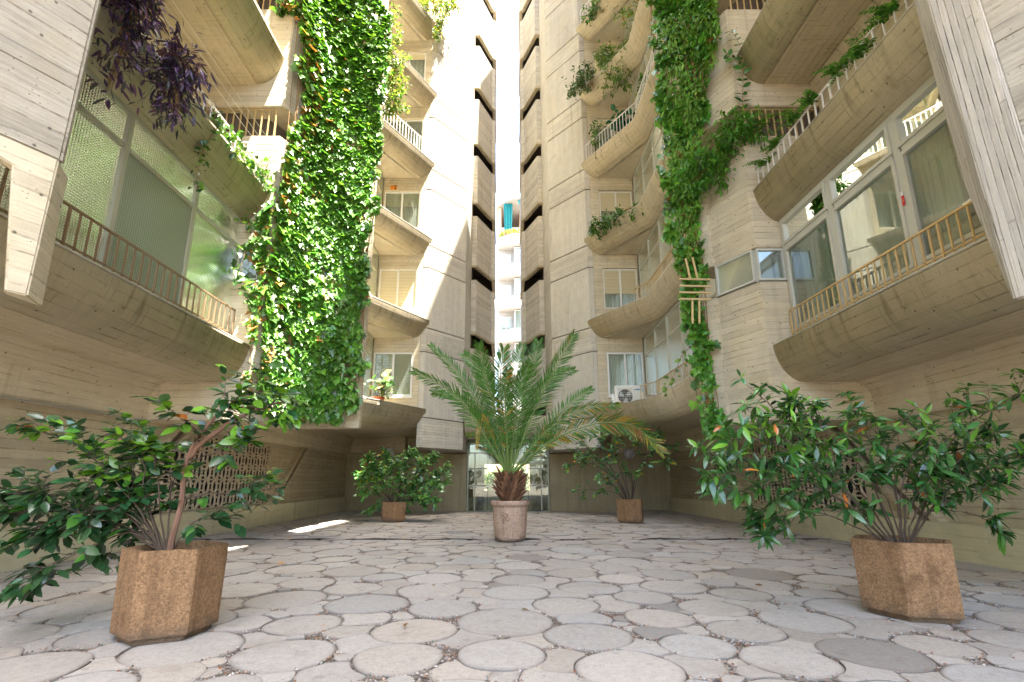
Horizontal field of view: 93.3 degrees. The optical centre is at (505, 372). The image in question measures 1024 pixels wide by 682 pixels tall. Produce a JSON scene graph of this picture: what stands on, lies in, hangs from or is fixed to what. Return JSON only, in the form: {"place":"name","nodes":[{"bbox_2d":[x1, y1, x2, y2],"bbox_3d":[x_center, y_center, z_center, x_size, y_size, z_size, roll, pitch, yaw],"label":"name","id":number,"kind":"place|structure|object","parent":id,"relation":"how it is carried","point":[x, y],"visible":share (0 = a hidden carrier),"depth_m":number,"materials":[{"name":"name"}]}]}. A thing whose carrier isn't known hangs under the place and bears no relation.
{"place":"outdoors","nodes":[
{"label":"outdoors","id":0,"kind":"place"},
{"bbox_2d":[477,490,483,505],"bbox_3d":[-1.020,5.167,19.849,0.320,0.630,0.320,0,-13,0],"label":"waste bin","id":1,"kind":"object","parent":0,"point":[480,497],"visible":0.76,"depth_m":19.75,"materials":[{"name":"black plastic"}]},
{"bbox_2d":[494,247,495,376],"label":"apartment building","id":2,"kind":"structure","parent":0,"point":[495,322],"depth_m":67.49,"materials":[{"name":"white paint"}]},
{"bbox_2d":[485,464,528,490],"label":"garden wall","id":3,"kind":"structure","parent":0,"point":[493,466],"depth_m":29.45,"materials":[{"name":"white"}]},
{"bbox_2d":[495,0,519,404],"label":"sky","id":4,"kind":"structure","parent":0,"point":[507,54],"materials":[{"name":"white"}]},
{"bbox_2d":[496,196,521,415],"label":"apartment building","id":5,"kind":"structure","parent":0,"point":[508,280],"depth_m":47.53,"materials":[{"name":"white paint"}]},
{"bbox_2d":[501,285,510,297],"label":"window","id":6,"kind":"structure","parent":5,"relation":"in","point":[506,288],"depth_m":47.93,"materials":[{"name":"white paint"}]},
{"bbox_2d":[501,317,510,329],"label":"window","id":7,"kind":"structure","parent":5,"relation":"in","point":[502,318],"depth_m":47.24,"materials":[{"name":"white paint"}]},
{"bbox_2d":[498,228,519,236],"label":"flower planting","id":8,"kind":"object","parent":5,"relation":"on","point":[513,230],"visible":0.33,"depth_m":47.92,"materials":[{"name":"yellow plant"}]},
{"bbox_2d":[514,278,519,294],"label":"window","id":9,"kind":"structure","parent":5,"relation":"in","point":[516,280],"depth_m":47.26,"materials":[{"name":"white paint"}]},
{"bbox_2d":[514,247,520,262],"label":"window","id":10,"kind":"structure","parent":5,"relation":"in","point":[516,249],"depth_m":48.00,"materials":[{"name":"white paint"}]},
{"bbox_2d":[514,310,520,327],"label":"window","id":11,"kind":"structure","parent":5,"relation":"in","point":[517,313],"depth_m":46.58,"materials":[{"name":"white glass"}]},
{"bbox_2d":[515,343,521,360],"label":"window","id":12,"kind":"structure","parent":5,"relation":"in","point":[515,343],"depth_m":45.82,"materials":[{"name":"white paint"}]},
{"bbox_2d":[0,510,1023,681],"bbox_3d":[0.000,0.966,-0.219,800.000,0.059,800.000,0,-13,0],"label":"ground","id":13,"kind":"structure","parent":0,"point":[282,648],"depth_m":3.71,"materials":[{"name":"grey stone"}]},
{"bbox_2d":[109,540,228,646],"bbox_3d":[-2.270,1.471,3.286,0.570,0.558,0.623,0,-13,0],"label":"stone planter","id":14,"kind":"object","parent":13,"relation":"on","point":[166,596],"visible":0.95,"depth_m":3.08,"materials":[{"name":"stone"}]},
{"bbox_2d":[0,354,312,608],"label":"potted shrub","id":15,"kind":"object","parent":14,"relation":"in","point":[74,516],"visible":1,"depth_m":3.33,"materials":[{"name":"green plant"}]},
{"bbox_2d":[0,497,346,572],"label":"bench wall","id":16,"kind":"structure","parent":13,"relation":"on","point":[259,515],"depth_m":9.13,"materials":[{"name":"concrete"}]},
{"bbox_2d":[0,0,496,528],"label":"apartment building","id":17,"kind":"structure","parent":13,"relation":"on","point":[118,242],"depth_m":7.65,"materials":[{"name":"paint"}]},
{"bbox_2d":[0,396,173,420],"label":"conduit","id":18,"kind":"object","parent":17,"relation":"attached to","point":[5,397],"visible":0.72,"depth_m":6.15,"materials":[{"name":"metal"}]},
{"bbox_2d":[0,65,242,333],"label":"window","id":19,"kind":"structure","parent":17,"relation":"in","point":[119,173],"depth_m":6.05,"materials":[{"name":"green glass"}]},
{"bbox_2d":[187,108,223,191],"bbox_3d":[-4.208,-3.147,6.801,0.320,1.410,0.394,7,-14,-28],"label":"trailing vine","id":20,"kind":"object","parent":17,"relation":"hanging from","point":[204,142],"visible":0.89,"depth_m":6.75,"materials":[{"name":"green plant"}]},
{"bbox_2d":[157,0,270,142],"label":"clothes line","id":21,"kind":"object","parent":17,"relation":"attached to","point":[223,86],"visible":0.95,"depth_m":6.98,"materials":[{"name":"white paint"}]},
{"bbox_2d":[85,0,175,110],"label":"purple trailing plant","id":22,"kind":"object","parent":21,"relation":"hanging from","point":[130,34],"visible":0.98,"depth_m":5.11,"materials":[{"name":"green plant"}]},
{"bbox_2d":[126,18,217,138],"bbox_3d":[-3.882,-3.487,5.642,0.881,1.714,0.809,0,-13,0],"label":"purple trailing plant","id":23,"kind":"object","parent":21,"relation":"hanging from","point":[174,67],"visible":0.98,"depth_m":5.59,"materials":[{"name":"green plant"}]},
{"bbox_2d":[209,116,278,191],"bbox_3d":[-4.139,-3.387,7.699,0.557,0.533,1.849,0,-13,0],"label":"trailing vine","id":24,"kind":"object","parent":17,"relation":"attached to","point":[251,164],"visible":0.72,"depth_m":7.45,"materials":[{"name":"green plant"}]},
{"bbox_2d":[227,236,271,298],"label":"trailing vine","id":25,"kind":"object","parent":17,"relation":"hanging from","point":[248,246],"visible":0.99,"depth_m":7.94,"materials":[{"name":"green plant"}]},
{"bbox_2d":[235,248,267,283],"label":"window","id":26,"kind":"structure","parent":17,"relation":"in","point":[252,271],"depth_m":8.42,"materials":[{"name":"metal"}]},
{"bbox_2d":[234,155,275,237],"bbox_3d":[-4.348,-3.064,8.312,0.690,1.592,0.506,3,-13,-13],"label":"trailing vine","id":27,"kind":"object","parent":17,"relation":"hanging from","point":[246,221],"visible":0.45,"depth_m":8.24,"materials":[{"name":"green plant"}]},
{"bbox_2d":[270,0,303,18],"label":"balcony plant","id":28,"kind":"object","parent":17,"relation":"on","point":[283,11],"visible":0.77,"depth_m":9.27,"materials":[{"name":"green plant"}]},
{"bbox_2d":[241,0,393,428],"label":"ivy curtain","id":29,"kind":"object","parent":17,"relation":"hanging from","point":[303,304],"visible":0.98,"depth_m":8.87,"materials":[{"name":"green plant"}]},
{"bbox_2d":[321,282,373,397],"bbox_3d":[-4.130,-0.588,12.242,0.080,2.175,5.220,0,-13,0],"label":"window","id":30,"kind":"structure","parent":17,"relation":"in","point":[369,345],"depth_m":14.58,"materials":[{"name":"grey glass"}]},
{"bbox_2d":[365,245,378,296],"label":"window","id":31,"kind":"structure","parent":17,"relation":"in","point":[372,282],"depth_m":15.17,"materials":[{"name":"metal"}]},
{"bbox_2d":[364,43,386,121],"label":"window","id":32,"kind":"structure","parent":17,"relation":"in","point":[383,106],"depth_m":16.51,"materials":[{"name":"white metal"}]},
{"bbox_2d":[373,396,384,400],"bbox_3d":[-3.487,0.782,13.357,0.310,0.200,0.310,0,-13,0],"label":"flower pot","id":33,"kind":"object","parent":17,"relation":"on","point":[379,397],"visible":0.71,"depth_m":13.25,"materials":[{"name":"ceramic"}]},
{"bbox_2d":[374,164,383,205],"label":"window","id":34,"kind":"structure","parent":17,"relation":"in","point":[379,192],"depth_m":15.89,"materials":[{"name":"beige metal"}]},
{"bbox_2d":[363,369,396,399],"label":"balcony plant","id":35,"kind":"object","parent":17,"relation":"on","point":[385,383],"visible":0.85,"depth_m":13.37,"materials":[{"name":"green plant"}]},
{"bbox_2d":[385,448,393,457],"bbox_3d":[-4.058,2.806,16.805,0.380,0.380,0.120,0,-13,0],"label":"wall lamp","id":36,"kind":"object","parent":17,"relation":"attached to","point":[391,450],"visible":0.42,"depth_m":16.79,"materials":[{"name":"grey glass"}]},
{"bbox_2d":[370,352,412,397],"bbox_3d":[-3.460,0.157,15.175,1.276,1.434,0.790,0,-13,0],"label":"window","id":37,"kind":"structure","parent":17,"relation":"in","point":[399,363],"depth_m":14.97,"materials":[{"name":"glass"}]},
{"bbox_2d":[390,185,396,189],"bbox_3d":[-3.745,-6.209,16.251,0.220,0.150,0.024,0,-13,0],"label":"notice","id":38,"kind":"object","parent":17,"relation":"attached to","point":[393,187],"visible":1,"depth_m":16.24,"materials":[{"name":"orange plastic"}]},
{"bbox_2d":[382,2,412,121],"bbox_3d":[-3.197,-8.585,13.162,1.369,3.702,1.048,0,-13,0],"label":"balcony plant","id":39,"kind":"object","parent":17,"relation":"on","point":[392,84],"visible":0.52,"depth_m":13.04,"materials":[{"name":"green plant"}]},
{"bbox_2d":[378,269,416,307],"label":"window","id":40,"kind":"structure","parent":17,"relation":"in","point":[397,287],"depth_m":15.58,"materials":[{"name":"white paint"}]},
{"bbox_2d":[384,191,419,227],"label":"window","id":41,"kind":"structure","parent":17,"relation":"in","point":[405,205],"depth_m":16.36,"materials":[{"name":"beige glass"}]},
{"bbox_2d":[389,120,422,151],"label":"window","id":42,"kind":"structure","parent":17,"relation":"in","point":[417,125],"depth_m":17.07,"materials":[{"name":"white paint"}]},
{"bbox_2d":[402,53,425,79],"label":"window","id":43,"kind":"structure","parent":17,"relation":"in","point":[418,62],"depth_m":17.65,"materials":[{"name":"white paint"}]},
{"bbox_2d":[417,0,462,42],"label":"balcony plant","id":44,"kind":"object","parent":17,"relation":"on","point":[447,4],"visible":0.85,"depth_m":17.39,"materials":[{"name":"green plant"}]},
{"bbox_2d":[382,501,405,521],"bbox_3d":[-2.850,3.564,12.368,0.654,0.488,0.654,0,-13,0],"label":"stone planter","id":45,"kind":"object","parent":13,"relation":"on","point":[394,511],"visible":0.89,"depth_m":12.12,"materials":[{"name":"stone"}]},
{"bbox_2d":[350,445,454,516],"bbox_3d":[-2.730,2.898,12.526,2.876,2.055,1.419,0,-13,0],"label":"potted shrub","id":46,"kind":"object","parent":45,"relation":"in","point":[378,471],"visible":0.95,"depth_m":12.41,"materials":[{"name":"green plant"}]},
{"bbox_2d":[485,466,502,490],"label":"garden bush","id":47,"kind":"object","parent":13,"relation":"on","point":[490,477],"visible":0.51,"depth_m":25.78,"materials":[{"name":"green plant"}]},
{"bbox_2d":[465,416,551,510],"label":"entrance hall","id":48,"kind":"structure","parent":13,"relation":"on","point":[536,494],"depth_m":19.43,"materials":[{"name":"glass"}]},
{"bbox_2d":[491,500,528,541],"bbox_3d":[0.085,2.561,8.361,0.676,0.673,0.676,0,-13,0],"label":"stone planter","id":49,"kind":"object","parent":13,"relation":"on","point":[510,521],"visible":0.94,"depth_m":8.12,"materials":[{"name":"stone"}]},
{"bbox_2d":[408,328,669,500],"bbox_3d":[0.543,0.677,8.760,4.476,3.309,2.375,0,-13,0],"label":"palm tree","id":50,"kind":"object","parent":49,"relation":"in","point":[510,482],"visible":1,"depth_m":8.58,"materials":[{"name":"green plant"}]},
{"bbox_2d":[514,464,528,489],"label":"garden bush","id":51,"kind":"object","parent":13,"relation":"on","point":[526,486],"visible":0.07,"depth_m":25.70,"materials":[{"name":"green plant"}]},
{"bbox_2d":[616,499,642,523],"bbox_3d":[3.110,3.447,12.036,0.679,0.568,0.638,0,-13,0],"label":"stone planter","id":52,"kind":"object","parent":13,"relation":"on","point":[629,511],"visible":0.92,"depth_m":11.79,"materials":[{"name":"stone"}]},
{"bbox_2d":[563,425,681,500],"bbox_3d":[3.030,2.311,12.309,3.140,1.997,1.521,0,-13,0],"label":"potted shrub","id":53,"kind":"object","parent":52,"relation":"in","point":[583,457],"visible":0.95,"depth_m":12.20,"materials":[{"name":"green plant"}]},
{"bbox_2d":[284,517,1020,626],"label":"leaf litter","id":54,"kind":"object","parent":13,"relation":"on","point":[758,584],"visible":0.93,"depth_m":4.66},
{"bbox_2d":[518,0,1023,528],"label":"apartment building","id":55,"kind":"structure","parent":13,"relation":"on","point":[834,264],"depth_m":7.99,"materials":[{"name":"paint"}]},
{"bbox_2d":[561,60,594,99],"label":"balcony plant","id":56,"kind":"object","parent":55,"relation":"on","point":[580,82],"visible":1,"depth_m":16.60,"materials":[{"name":"green plant"}]},
{"bbox_2d":[588,120,602,159],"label":"balcony plant","id":57,"kind":"object","parent":55,"relation":"on","point":[594,141],"visible":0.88,"depth_m":16.05,"materials":[{"name":"green plant"}]},
{"bbox_2d":[579,0,617,26],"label":"balcony plant","id":58,"kind":"object","parent":55,"relation":"on","point":[591,16],"visible":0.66,"depth_m":16.93,"materials":[{"name":"green plant"}]},
{"bbox_2d":[592,53,615,76],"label":"window","id":59,"kind":"structure","parent":55,"relation":"in","point":[597,68],"depth_m":17.48,"materials":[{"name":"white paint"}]},
{"bbox_2d":[596,120,625,148],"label":"window","id":60,"kind":"structure","parent":55,"relation":"in","point":[606,135],"depth_m":17.04,"materials":[{"name":"white paint"}]},
{"bbox_2d":[593,37,637,98],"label":"balcony plant","id":61,"kind":"object","parent":55,"relation":"on","point":[606,59],"visible":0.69,"depth_m":15.87,"materials":[{"name":"green plant"}]},
{"bbox_2d":[599,191,632,224],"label":"window","id":62,"kind":"structure","parent":55,"relation":"in","point":[608,200],"depth_m":16.26,"materials":[{"name":"beige glass"}]},
{"bbox_2d":[588,202,645,240],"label":"balcony plant","id":63,"kind":"object","parent":55,"relation":"on","point":[592,230],"visible":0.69,"depth_m":14.82,"materials":[{"name":"green plant"}]},
{"bbox_2d":[604,102,634,133],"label":"balcony plant","id":64,"kind":"object","parent":55,"relation":"on","point":[622,123],"visible":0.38,"depth_m":15.62,"materials":[{"name":"green plant"}]},
{"bbox_2d":[603,269,638,307],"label":"window","id":65,"kind":"structure","parent":55,"relation":"in","point":[619,285],"depth_m":15.64,"materials":[{"name":"white paint"}]},
{"bbox_2d":[610,0,638,44],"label":"balcony plant","id":66,"kind":"object","parent":55,"relation":"on","point":[627,15],"visible":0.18,"depth_m":15.72,"materials":[{"name":"green plant"}]},
{"bbox_2d":[607,352,646,397],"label":"window","id":67,"kind":"structure","parent":55,"relation":"in","point":[624,368],"depth_m":15.07,"materials":[{"name":"glass"}]},
{"bbox_2d":[613,385,643,402],"bbox_3d":[3.593,0.700,14.018,0.830,0.600,0.284,-1,-13,6],"label":"air conditioner","id":68,"kind":"object","parent":55,"relation":"on","point":[625,393],"visible":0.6,"depth_m":13.92,"materials":[{"name":"metal"}]},
{"bbox_2d":[624,448,634,458],"bbox_3d":[4.314,2.825,16.801,0.380,0.380,0.120,0,-13,0],"label":"wall lamp","id":69,"kind":"object","parent":55,"relation":"attached to","point":[627,451],"visible":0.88,"depth_m":16.76,"materials":[{"name":"grey glass"}]},
{"bbox_2d":[624,0,638,44],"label":"window","id":70,"kind":"structure","parent":55,"relation":"in","point":[630,23],"depth_m":16.67,"materials":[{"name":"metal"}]},
{"bbox_2d":[635,72,648,103],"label":"balcony plant","id":71,"kind":"object","parent":55,"relation":"on","point":[640,79],"visible":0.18,"depth_m":14.72,"materials":[{"name":"green plant"}]},
{"bbox_2d":[628,21,661,118],"bbox_3d":[4.330,-8.839,14.111,0.080,2.175,5.220,0,-13,0],"label":"window","id":72,"kind":"structure","parent":55,"relation":"in","point":[648,52],"depth_m":15.11,"materials":[{"name":"metal"}]},
{"bbox_2d":[633,85,672,205],"bbox_3d":[4.330,-6.089,13.488,0.080,2.175,5.220,0,-13,0],"label":"window","id":73,"kind":"structure","parent":55,"relation":"in","point":[646,166],"depth_m":14.68,"materials":[{"name":"glass"}]},
{"bbox_2d":[638,160,703,296],"bbox_3d":[4.330,-3.338,12.865,0.080,2.175,5.220,0,-13,0],"label":"window","id":74,"kind":"structure","parent":55,"relation":"in","point":[652,253],"depth_m":14.08,"materials":[{"name":"glass"}]},
{"bbox_2d":[659,346,691,395],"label":"trailing vine","id":75,"kind":"object","parent":55,"relation":"attached to","point":[664,388],"visible":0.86,"depth_m":9.05,"materials":[{"name":"green plant"}]},
{"bbox_2d":[643,279,719,393],"bbox_3d":[4.330,-0.588,12.242,0.080,2.175,5.220,0,-13,0],"label":"window","id":76,"kind":"structure","parent":55,"relation":"in","point":[664,344],"depth_m":12.87,"materials":[{"name":"glass"}]},
{"bbox_2d":[641,0,730,441],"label":"ivy curtain","id":77,"kind":"object","parent":55,"relation":"hanging from","point":[700,360],"visible":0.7,"depth_m":9.30,"materials":[{"name":"green plant"}]},
{"bbox_2d":[656,0,720,262],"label":"trailing shrub","id":78,"kind":"object","parent":77,"relation":"hanging from","point":[696,98],"visible":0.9,"depth_m":9.40,"materials":[{"name":"green plant"}]},
{"bbox_2d":[679,257,711,323],"bbox_3d":[3.387,-1.469,8.620,0.623,1.257,0.047,1,-13,-5],"label":"metal grille","id":79,"kind":"object","parent":55,"relation":"attached to","point":[693,292],"visible":1,"depth_m":8.60,"materials":[{"name":"beige metal"}]},
{"bbox_2d":[670,101,777,204],"bbox_3d":[3.931,-3.973,8.870,2.042,1.761,1.130,-8,-15,31],"label":"spilling shrub","id":80,"kind":"object","parent":55,"relation":"on","point":[731,135],"visible":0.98,"depth_m":8.76,"materials":[{"name":"green plant"}]},
{"bbox_2d":[720,29,751,108],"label":"leafy shoot","id":81,"kind":"object","parent":55,"relation":"attached to","point":[736,67],"visible":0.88,"depth_m":8.86,"materials":[{"name":"green plant"}]},
{"bbox_2d":[715,250,764,296],"bbox_3d":[4.067,-1.739,8.573,0.549,0.580,0.778,5,-14,-22],"label":"window","id":82,"kind":"structure","parent":55,"relation":"in","point":[739,272],"depth_m":8.52,"materials":[{"name":"glass"}]},
{"bbox_2d":[743,151,777,169],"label":"fern","id":83,"kind":"object","parent":55,"relation":"on","point":[760,163],"visible":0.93,"depth_m":8.17,"materials":[{"name":"green plant"}]},
{"bbox_2d":[754,248,786,281],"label":"window","id":84,"kind":"structure","parent":55,"relation":"in","point":[777,254],"depth_m":8.28,"materials":[{"name":"metal"}]},
{"bbox_2d":[760,132,791,151],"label":"fern","id":85,"kind":"object","parent":55,"relation":"on","point":[774,143],"visible":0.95,"depth_m":7.83,"materials":[{"name":"green plant"}]},
{"bbox_2d":[772,108,804,134],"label":"fern","id":86,"kind":"object","parent":55,"relation":"on","point":[791,121],"visible":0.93,"depth_m":7.32,"materials":[{"name":"green plant"}]},
{"bbox_2d":[790,89,818,114],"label":"fern","id":87,"kind":"object","parent":55,"relation":"on","point":[804,102],"visible":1,"depth_m":6.89,"materials":[{"name":"green plant"}]},
{"bbox_2d":[812,51,850,88],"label":"fern","id":88,"kind":"object","parent":55,"relation":"on","point":[832,71],"visible":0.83,"depth_m":6.33,"materials":[{"name":"green plant"}]},
{"bbox_2d":[838,37,877,74],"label":"fern","id":89,"kind":"object","parent":55,"relation":"on","point":[855,53],"visible":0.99,"depth_m":5.92,"materials":[{"name":"green plant"}]},
{"bbox_2d":[851,0,899,43],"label":"fern","id":90,"kind":"object","parent":55,"relation":"on","point":[885,11],"visible":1,"depth_m":5.54,"materials":[{"name":"green plant"}]},
{"bbox_2d":[779,74,984,333],"bbox_3d":[4.848,-2.293,5.133,0.287,2.060,6.100,0,-13,0],"label":"window","id":91,"kind":"structure","parent":55,"relation":"in","point":[853,216],"depth_m":6.25,"materials":[{"name":"glass"}]},
{"bbox_2d":[896,191,904,205],"bbox_3d":[4.713,-2.056,5.762,0.010,0.175,0.090,0,-13,0],"label":"sticker","id":92,"kind":"object","parent":55,"relation":"attached to","point":[902,198],"visible":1,"depth_m":5.74,"materials":[{"name":"red plastic"}]},
{"bbox_2d":[669,497,1023,571],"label":"bench wall","id":93,"kind":"structure","parent":13,"relation":"on","point":[975,543],"depth_m":6.88,"materials":[{"name":"concrete"}]},
{"bbox_2d":[850,534,964,623],"bbox_3d":[3.120,1.584,3.763,0.688,0.548,0.664,0,-13,0],"label":"stone planter","id":94,"kind":"object","parent":13,"relation":"on","point":[916,580],"visible":0.94,"depth_m":3.52,"materials":[{"name":"stone"}]},
{"bbox_2d":[685,368,1023,555],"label":"potted shrub","id":95,"kind":"object","parent":94,"relation":"on","point":[939,473],"visible":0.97,"depth_m":3.81,"materials":[{"name":"green plant"}]}
]}

